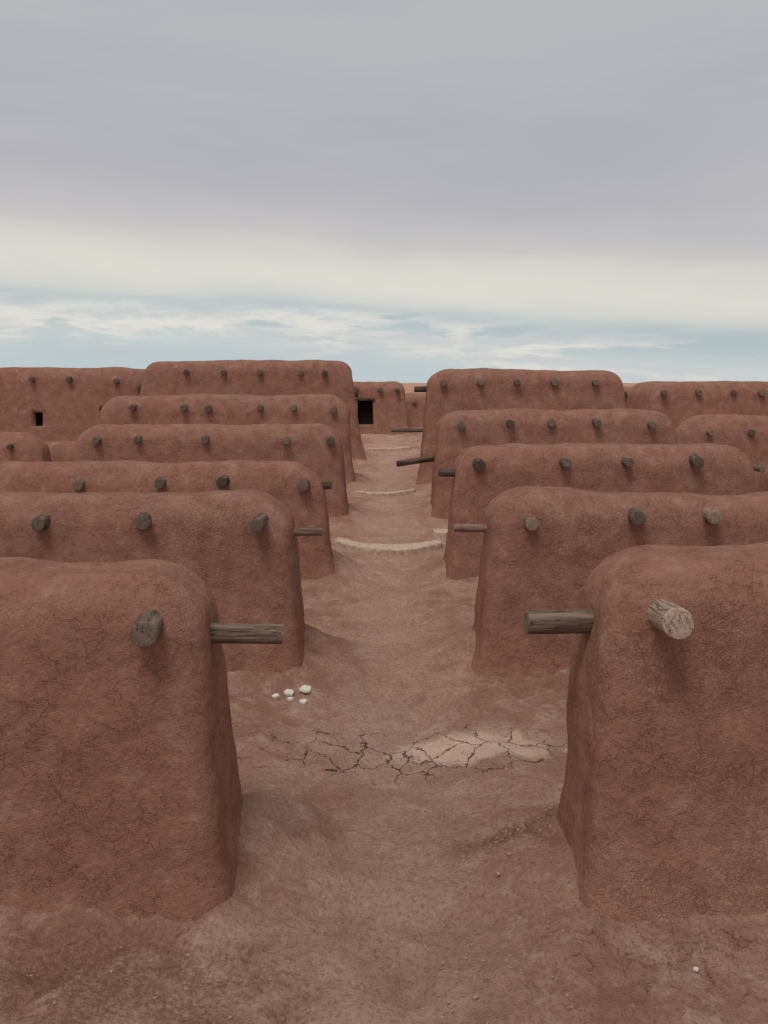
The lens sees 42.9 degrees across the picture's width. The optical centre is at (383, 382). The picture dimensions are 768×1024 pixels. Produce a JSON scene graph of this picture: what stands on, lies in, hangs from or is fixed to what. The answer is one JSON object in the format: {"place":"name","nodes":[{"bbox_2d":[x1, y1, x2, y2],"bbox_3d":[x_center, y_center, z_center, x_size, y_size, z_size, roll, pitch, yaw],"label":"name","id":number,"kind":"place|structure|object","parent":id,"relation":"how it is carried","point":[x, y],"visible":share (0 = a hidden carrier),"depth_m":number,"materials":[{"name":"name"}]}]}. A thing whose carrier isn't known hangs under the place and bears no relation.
{"place":"outdoors","nodes":[
{"label":"outdoors","id":0,"kind":"place"},
{"bbox_2d":[0,383,767,1023],"bbox_3d":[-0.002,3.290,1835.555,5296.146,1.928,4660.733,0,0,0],"label":"ground","id":1,"kind":"structure","parent":0,"point":[282,817],"depth_m":7.75,"materials":[{"name":"brown soil"}]},
{"bbox_2d":[0,432,51,461],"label":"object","id":2,"kind":"object","parent":1,"relation":"on","point":[28,447],"visible":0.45,"depth_m":31.04,"materials":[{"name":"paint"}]},
{"bbox_2d":[6,444,13,449],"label":"viga","id":3,"kind":"object","parent":2,"relation":"attached to","point":[9,446],"visible":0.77,"depth_m":30.75,"materials":[{"name":"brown wood"}]},
{"bbox_2d":[45,441,76,461],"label":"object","id":4,"kind":"object","parent":1,"relation":"on","point":[62,451],"visible":0.12,"depth_m":34.04,"materials":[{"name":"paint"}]},
{"bbox_2d":[0,367,144,441],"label":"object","id":5,"kind":"object","parent":1,"relation":"on","point":[71,412],"visible":0.6,"depth_m":40.95,"materials":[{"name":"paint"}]},
{"bbox_2d":[135,382,141,387],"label":"viga","id":6,"kind":"object","parent":5,"relation":"attached to","point":[138,385],"visible":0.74,"depth_m":40.78,"materials":[{"name":"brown wood"}]},
{"bbox_2d":[0,557,241,921],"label":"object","id":7,"kind":"object","parent":1,"relation":"on","point":[120,792],"visible":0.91,"depth_m":7.28,"materials":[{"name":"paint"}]},
{"bbox_2d":[130,609,163,647],"bbox_3d":[-1.764,1.806,7.469,0.210,0.209,0.719,0,5,-2],"label":"viga","id":8,"kind":"object","parent":7,"relation":"attached to","point":[146,629],"visible":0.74,"depth_m":7.12,"materials":[{"name":"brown wood"}]},
{"bbox_2d":[210,623,282,643],"bbox_3d":[-1.285,2.015,7.851,0.958,0.161,0.164,1,0,0],"label":"side viga","id":9,"kind":"object","parent":7,"relation":"attached to","point":[236,633],"visible":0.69,"depth_m":7.78,"materials":[{"name":"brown wood"}]},
{"bbox_2d":[0,489,304,673],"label":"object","id":10,"kind":"object","parent":1,"relation":"on","point":[228,556],"visible":0.52,"depth_m":13.23,"materials":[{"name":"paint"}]},
{"bbox_2d":[31,513,50,531],"bbox_3d":[-4.597,1.870,13.399,0.203,0.203,0.696,0,5,6],"label":"viga","id":11,"kind":"object","parent":10,"relation":"attached to","point":[41,522],"visible":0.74,"depth_m":13.07,"materials":[{"name":"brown wood"}]},
{"bbox_2d":[135,512,151,529],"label":"viga","id":12,"kind":"object","parent":10,"relation":"attached to","point":[143,520],"visible":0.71,"depth_m":13.05,"materials":[{"name":"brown wood"}]},
{"bbox_2d":[249,513,268,532],"bbox_3d":[-1.667,1.879,13.357,0.196,0.196,0.781,0,5,5],"label":"viga","id":13,"kind":"object","parent":10,"relation":"attached to","point":[258,523],"visible":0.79,"depth_m":12.99,"materials":[{"name":"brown wood"}]},
{"bbox_2d":[293,527,322,535],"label":"side viga","id":14,"kind":"object","parent":10,"relation":"attached to","point":[307,531],"visible":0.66,"depth_m":13.75,"materials":[{"name":"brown wood"}]},
{"bbox_2d":[0,460,335,579],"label":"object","id":15,"kind":"object","parent":1,"relation":"on","point":[279,480],"visible":0.34,"depth_m":19.54,"materials":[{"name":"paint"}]},
{"bbox_2d":[72,478,84,490],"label":"viga","id":16,"kind":"object","parent":15,"relation":"attached to","point":[78,484],"visible":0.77,"depth_m":19.29,"materials":[{"name":"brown wood"}]},
{"bbox_2d":[154,477,165,488],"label":"viga","id":17,"kind":"object","parent":15,"relation":"attached to","point":[159,482],"visible":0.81,"depth_m":19.26,"materials":[{"name":"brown wood"}]},
{"bbox_2d":[216,475,229,487],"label":"viga","id":18,"kind":"object","parent":15,"relation":"attached to","point":[222,481],"visible":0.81,"depth_m":19.28,"materials":[{"name":"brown wood"}]},
{"bbox_2d":[296,478,309,491],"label":"viga","id":19,"kind":"object","parent":15,"relation":"attached to","point":[303,485],"visible":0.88,"depth_m":19.26,"materials":[{"name":"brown wood"}]},
{"bbox_2d":[321,482,331,488],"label":"side viga","id":20,"kind":"object","parent":15,"relation":"attached to","point":[326,485],"visible":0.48,"depth_m":20.03,"materials":[{"name":"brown wood"}]},
{"bbox_2d":[74,423,348,517],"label":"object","id":21,"kind":"object","parent":1,"relation":"on","point":[309,447],"visible":0.41,"depth_m":25.98,"materials":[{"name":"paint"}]},
{"bbox_2d":[92,436,101,444],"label":"viga","id":22,"kind":"object","parent":21,"relation":"attached to","point":[96,440],"visible":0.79,"depth_m":25.78,"materials":[{"name":"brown wood"}]},
{"bbox_2d":[133,435,141,443],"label":"viga","id":23,"kind":"object","parent":21,"relation":"attached to","point":[137,439],"visible":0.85,"depth_m":25.79,"materials":[{"name":"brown wood"}]},
{"bbox_2d":[201,435,209,443],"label":"viga","id":24,"kind":"object","parent":21,"relation":"attached to","point":[205,439],"visible":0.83,"depth_m":25.82,"materials":[{"name":"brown wood"}]},
{"bbox_2d":[282,437,289,444],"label":"viga","id":25,"kind":"object","parent":21,"relation":"attached to","point":[286,440],"visible":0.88,"depth_m":25.77,"materials":[{"name":"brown wood"}]},
{"bbox_2d":[326,436,334,445],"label":"viga","id":26,"kind":"object","parent":21,"relation":"attached to","point":[330,440],"visible":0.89,"depth_m":25.78,"materials":[{"name":"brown wood"}]},
{"bbox_2d":[100,393,355,483],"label":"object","id":27,"kind":"object","parent":1,"relation":"on","point":[232,409],"visible":0.42,"depth_m":31.99,"materials":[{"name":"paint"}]},
{"bbox_2d":[128,404,136,410],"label":"viga","id":28,"kind":"object","parent":27,"relation":"attached to","point":[132,407],"visible":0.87,"depth_m":31.77,"materials":[{"name":"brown wood"}]},
{"bbox_2d":[180,404,187,410],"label":"viga","id":29,"kind":"object","parent":27,"relation":"attached to","point":[183,407],"visible":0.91,"depth_m":31.72,"materials":[{"name":"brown wood"}]},
{"bbox_2d":[205,405,211,411],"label":"viga","id":30,"kind":"object","parent":27,"relation":"attached to","point":[208,408],"visible":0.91,"depth_m":31.74,"materials":[{"name":"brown wood"}]},
{"bbox_2d":[257,404,263,410],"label":"viga","id":31,"kind":"object","parent":27,"relation":"attached to","point":[260,407],"visible":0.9,"depth_m":31.81,"materials":[{"name":"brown wood"}]},
{"bbox_2d":[291,404,296,410],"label":"viga","id":32,"kind":"object","parent":27,"relation":"attached to","point":[293,407],"visible":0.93,"depth_m":31.80,"materials":[{"name":"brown wood"}]},
{"bbox_2d":[330,406,336,412],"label":"viga","id":33,"kind":"object","parent":27,"relation":"attached to","point":[333,409],"visible":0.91,"depth_m":31.80,"materials":[{"name":"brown wood"}]},
{"bbox_2d":[140,360,366,459],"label":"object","id":34,"kind":"object","parent":1,"relation":"on","point":[275,378],"visible":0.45,"depth_m":37.96,"materials":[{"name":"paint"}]},
{"bbox_2d":[183,370,189,374],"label":"viga","id":35,"kind":"object","parent":34,"relation":"attached to","point":[186,372],"visible":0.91,"depth_m":37.81,"materials":[{"name":"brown wood"}]},
{"bbox_2d":[272,693,279,697],"bbox_3d":[-1.373,3.988,12.431,0.088,0.033,0.099,0,0,36],"label":"limestone shard","id":36,"kind":"object","parent":1,"relation":"on","point":[275,695],"visible":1,"depth_m":12.41,"materials":[{"name":"beige stone"}]},
{"bbox_2d":[284,689,293,695],"bbox_3d":[-1.220,4.001,12.614,0.136,0.036,0.169,0,0,14],"label":"limestone shard","id":37,"kind":"object","parent":1,"relation":"on","point":[288,692],"visible":1,"depth_m":12.57,"materials":[{"name":"beige stone"}]},
{"bbox_2d":[299,698,307,704],"bbox_3d":[-1.022,4.049,12.402,0.102,0.037,0.162,0,0,17],"label":"limestone shard","id":38,"kind":"object","parent":1,"relation":"on","point":[304,701],"visible":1,"depth_m":12.36,"materials":[{"name":"beige stone"}]},
{"bbox_2d":[299,685,310,692],"bbox_3d":[-1.019,3.967,12.645,0.150,0.038,0.230,0,0,0],"label":"limestone shard","id":39,"kind":"object","parent":1,"relation":"on","point":[305,688],"visible":1,"depth_m":12.59,"materials":[{"name":"beige stone"}]},
{"bbox_2d":[353,381,409,434],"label":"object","id":40,"kind":"object","parent":1,"relation":"on","point":[385,412],"visible":0.5,"depth_m":47.96,"materials":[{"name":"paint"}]},
{"bbox_2d":[356,399,374,400],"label":"window lintel","id":41,"kind":"structure","parent":40,"relation":"on","point":[365,399],"depth_m":47.92,"materials":[{"name":"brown wood"}]},
{"bbox_2d":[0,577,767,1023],"bbox_3d":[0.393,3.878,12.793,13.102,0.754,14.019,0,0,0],"label":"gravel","id":42,"kind":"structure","parent":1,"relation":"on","point":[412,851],"depth_m":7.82,"materials":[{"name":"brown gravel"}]},
{"bbox_2d":[354,488,415,496],"bbox_3d":[0.037,3.516,30.586,1.968,0.341,0.419,0,0,-6],"label":"stone threshold","id":43,"kind":"object","parent":1,"relation":"on","point":[391,494],"visible":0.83,"depth_m":30.46,"materials":[{"name":"stone"}]},
{"bbox_2d":[364,446,411,451],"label":"stone threshold","id":44,"kind":"object","parent":1,"relation":"on","point":[389,449],"visible":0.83,"depth_m":42.00,"materials":[{"name":"stone"}]},
{"bbox_2d":[333,537,443,555],"bbox_3d":[0.068,3.901,22.823,2.656,0.373,1.056,0,0,7],"label":"stone threshold","id":45,"kind":"object","parent":1,"relation":"on","point":[393,549],"visible":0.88,"depth_m":22.57,"materials":[{"name":"beige stone"}]},
{"bbox_2d":[405,393,425,427],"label":"adobe house","id":46,"kind":"structure","parent":1,"relation":"on","point":[415,405],"depth_m":53.94,"materials":[{"name":"soil"}]},
{"bbox_2d":[432,529,447,537],"bbox_3d":[1.485,3.857,24.549,0.530,0.302,0.638,0,0,0],"label":"stone threshold","id":47,"kind":"object","parent":1,"relation":"on","point":[439,533],"visible":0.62,"depth_m":24.30,"materials":[{"name":"beige stone"}]},
{"bbox_2d":[416,368,625,484],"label":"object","id":48,"kind":"object","parent":1,"relation":"on","point":[462,389],"visible":0.45,"depth_m":31.96,"materials":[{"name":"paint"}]},
{"bbox_2d":[391,428,422,431],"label":"side viga","id":49,"kind":"object","parent":48,"relation":"attached to","point":[406,429],"visible":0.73,"depth_m":32.94,"materials":[{"name":"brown wood"}]},
{"bbox_2d":[414,386,426,391],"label":"side viga","id":50,"kind":"object","parent":48,"relation":"attached to","point":[420,388],"visible":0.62,"depth_m":32.51,"materials":[{"name":"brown wood"}]},
{"bbox_2d":[440,379,446,386],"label":"viga","id":51,"kind":"object","parent":48,"relation":"attached to","point":[443,382],"visible":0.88,"depth_m":31.75,"materials":[{"name":"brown wood"}]},
{"bbox_2d":[477,379,483,385],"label":"viga","id":52,"kind":"object","parent":48,"relation":"attached to","point":[480,382],"visible":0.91,"depth_m":31.72,"materials":[{"name":"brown wood"}]},
{"bbox_2d":[514,379,519,384],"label":"viga","id":53,"kind":"object","parent":48,"relation":"attached to","point":[516,381],"visible":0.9,"depth_m":31.77,"materials":[{"name":"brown wood"}]},
{"bbox_2d":[551,378,558,385],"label":"viga","id":54,"kind":"object","parent":48,"relation":"attached to","point":[554,381],"visible":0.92,"depth_m":31.80,"materials":[{"name":"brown wood"}]},
{"bbox_2d":[591,379,599,385],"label":"viga","id":55,"kind":"object","parent":48,"relation":"attached to","point":[595,382],"visible":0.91,"depth_m":31.72,"materials":[{"name":"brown wood"}]},
{"bbox_2d":[431,408,676,518],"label":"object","id":56,"kind":"object","parent":1,"relation":"on","point":[532,426],"visible":0.39,"depth_m":25.99,"materials":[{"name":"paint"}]},
{"bbox_2d":[396,455,434,466],"bbox_3d":[1.079,2.107,26.601,1.501,0.173,0.170,-9,0,0],"label":"side viga","id":57,"kind":"object","parent":56,"relation":"attached to","point":[418,460],"visible":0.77,"depth_m":26.53,"materials":[{"name":"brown wood"}]},
{"bbox_2d":[457,421,464,429],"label":"viga","id":58,"kind":"object","parent":56,"relation":"attached to","point":[460,425],"visible":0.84,"depth_m":25.81,"materials":[{"name":"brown wood"}]},
{"bbox_2d":[506,419,514,427],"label":"viga","id":59,"kind":"object","parent":56,"relation":"attached to","point":[510,423],"visible":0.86,"depth_m":25.72,"materials":[{"name":"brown wood"}]},
{"bbox_2d":[547,418,555,426],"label":"viga","id":60,"kind":"object","parent":56,"relation":"attached to","point":[551,422],"visible":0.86,"depth_m":25.82,"materials":[{"name":"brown wood"}]},
{"bbox_2d":[591,418,601,426],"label":"viga","id":61,"kind":"object","parent":56,"relation":"attached to","point":[596,422],"visible":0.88,"depth_m":25.77,"materials":[{"name":"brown wood"}]},
{"bbox_2d":[647,421,656,428],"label":"viga","id":62,"kind":"object","parent":56,"relation":"attached to","point":[652,424],"visible":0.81,"depth_m":25.74,"materials":[{"name":"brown wood"}]},
{"bbox_2d":[444,443,755,580],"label":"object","id":63,"kind":"object","parent":1,"relation":"on","point":[654,468],"visible":0.47,"depth_m":19.49,"materials":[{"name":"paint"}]},
{"bbox_2d":[438,469,455,476],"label":"side viga","id":64,"kind":"object","parent":63,"relation":"attached to","point":[446,472],"visible":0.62,"depth_m":20.04,"materials":[{"name":"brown wood"}]},
{"bbox_2d":[473,458,485,470],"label":"viga","id":65,"kind":"object","parent":63,"relation":"attached to","point":[479,464],"visible":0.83,"depth_m":19.28,"materials":[{"name":"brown wood"}]},
{"bbox_2d":[559,457,571,467],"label":"viga","id":66,"kind":"object","parent":63,"relation":"attached to","point":[565,462],"visible":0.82,"depth_m":19.24,"materials":[{"name":"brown wood"}]},
{"bbox_2d":[621,456,633,466],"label":"viga","id":67,"kind":"object","parent":63,"relation":"attached to","point":[627,461],"visible":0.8,"depth_m":19.30,"materials":[{"name":"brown wood"}]},
{"bbox_2d":[689,454,703,467],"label":"viga","id":68,"kind":"object","parent":63,"relation":"attached to","point":[696,460],"visible":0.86,"depth_m":19.23,"materials":[{"name":"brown wood"}]},
{"bbox_2d":[471,486,767,677],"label":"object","id":69,"kind":"object","parent":1,"relation":"on","point":[564,549],"visible":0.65,"depth_m":13.21,"materials":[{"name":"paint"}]},
{"bbox_2d":[454,524,486,531],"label":"side viga","id":70,"kind":"object","parent":69,"relation":"attached to","point":[470,527],"visible":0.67,"depth_m":13.75,"materials":[{"name":"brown wood"}]},
{"bbox_2d":[524,517,538,530],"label":"viga","id":71,"kind":"object","parent":69,"relation":"attached to","point":[531,523],"visible":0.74,"depth_m":13.05,"materials":[{"name":"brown wood"}]},
{"bbox_2d":[628,507,645,525],"bbox_3d":[3.417,1.801,13.368,0.213,0.212,0.761,0,1,6],"label":"viga","id":72,"kind":"object","parent":69,"relation":"attached to","point":[636,516],"visible":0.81,"depth_m":13.01,"materials":[{"name":"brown wood"}]},
{"bbox_2d":[702,507,721,523],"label":"viga","id":73,"kind":"object","parent":69,"relation":"attached to","point":[711,515],"visible":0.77,"depth_m":12.99,"materials":[{"name":"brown wood"}]},
{"bbox_2d":[624,386,631,406],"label":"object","id":74,"kind":"object","parent":1,"relation":"on","point":[627,388],"visible":0.05,"depth_m":46.04,"materials":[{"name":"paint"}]},
{"bbox_2d":[557,542,767,922],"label":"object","id":75,"kind":"object","parent":1,"relation":"on","point":[662,812],"visible":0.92,"depth_m":7.26,"materials":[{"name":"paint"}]},
{"bbox_2d":[524,609,593,633],"bbox_3d":[1.663,1.916,7.851,1.058,0.197,0.196,-1,0,0],"label":"side viga","id":76,"kind":"object","parent":75,"relation":"attached to","point":[570,621],"visible":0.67,"depth_m":7.77,"materials":[{"name":"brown wood"}]},
{"bbox_2d":[647,599,693,639],"bbox_3d":[2.073,1.739,7.396,0.237,0.239,0.804,0,-1,-6],"label":"viga","id":77,"kind":"object","parent":75,"relation":"attached to","point":[670,619],"visible":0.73,"depth_m":7.01,"materials":[{"name":"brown wood"}]},
{"bbox_2d":[626,381,767,428],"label":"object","id":78,"kind":"object","parent":1,"relation":"on","point":[678,403],"visible":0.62,"depth_m":40.96,"materials":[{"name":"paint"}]},
{"bbox_2d":[660,390,667,395],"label":"viga","id":79,"kind":"object","parent":78,"relation":"attached to","point":[663,392],"visible":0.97,"depth_m":40.72,"materials":[{"name":"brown wood"}]},
{"bbox_2d":[695,389,701,395],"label":"viga","id":80,"kind":"object","parent":78,"relation":"attached to","point":[698,392],"visible":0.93,"depth_m":40.78,"materials":[{"name":"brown wood"}]},
{"bbox_2d":[731,390,736,395],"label":"viga","id":81,"kind":"object","parent":78,"relation":"attached to","point":[733,392],"visible":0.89,"depth_m":40.81,"materials":[{"name":"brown wood"}]},
{"bbox_2d":[757,390,765,395],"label":"viga","id":82,"kind":"object","parent":78,"relation":"attached to","point":[761,392],"visible":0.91,"depth_m":40.77,"materials":[{"name":"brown wood"}]},
{"bbox_2d":[674,414,767,489],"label":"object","id":83,"kind":"object","parent":1,"relation":"on","point":[730,429],"visible":0.4,"depth_m":29.98,"materials":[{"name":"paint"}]},
{"bbox_2d":[706,430,712,434],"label":"viga","id":84,"kind":"object","parent":83,"relation":"attached to","point":[709,432],"visible":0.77,"depth_m":29.77,"materials":[{"name":"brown wood"}]},
{"bbox_2d":[747,429,754,435],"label":"viga","id":85,"kind":"object","parent":83,"relation":"attached to","point":[750,432],"visible":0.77,"depth_m":29.82,"materials":[{"name":"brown wood"}]},
{"bbox_2d":[756,466,767,491],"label":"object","id":86,"kind":"object","parent":1,"relation":"on","point":[763,483],"visible":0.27,"depth_m":24.64,"materials":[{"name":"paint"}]},
{"bbox_2d":[752,463,765,472],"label":"viga","id":87,"kind":"object","parent":86,"relation":"attached to","point":[759,468],"visible":0.77,"depth_m":23.84,"materials":[{"name":"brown wood"}]},
{"bbox_2d":[0,0,767,382],"label":"sky","id":88,"kind":"structure","parent":0,"point":[401,191],"materials":[{"name":"grey"}]}
]}

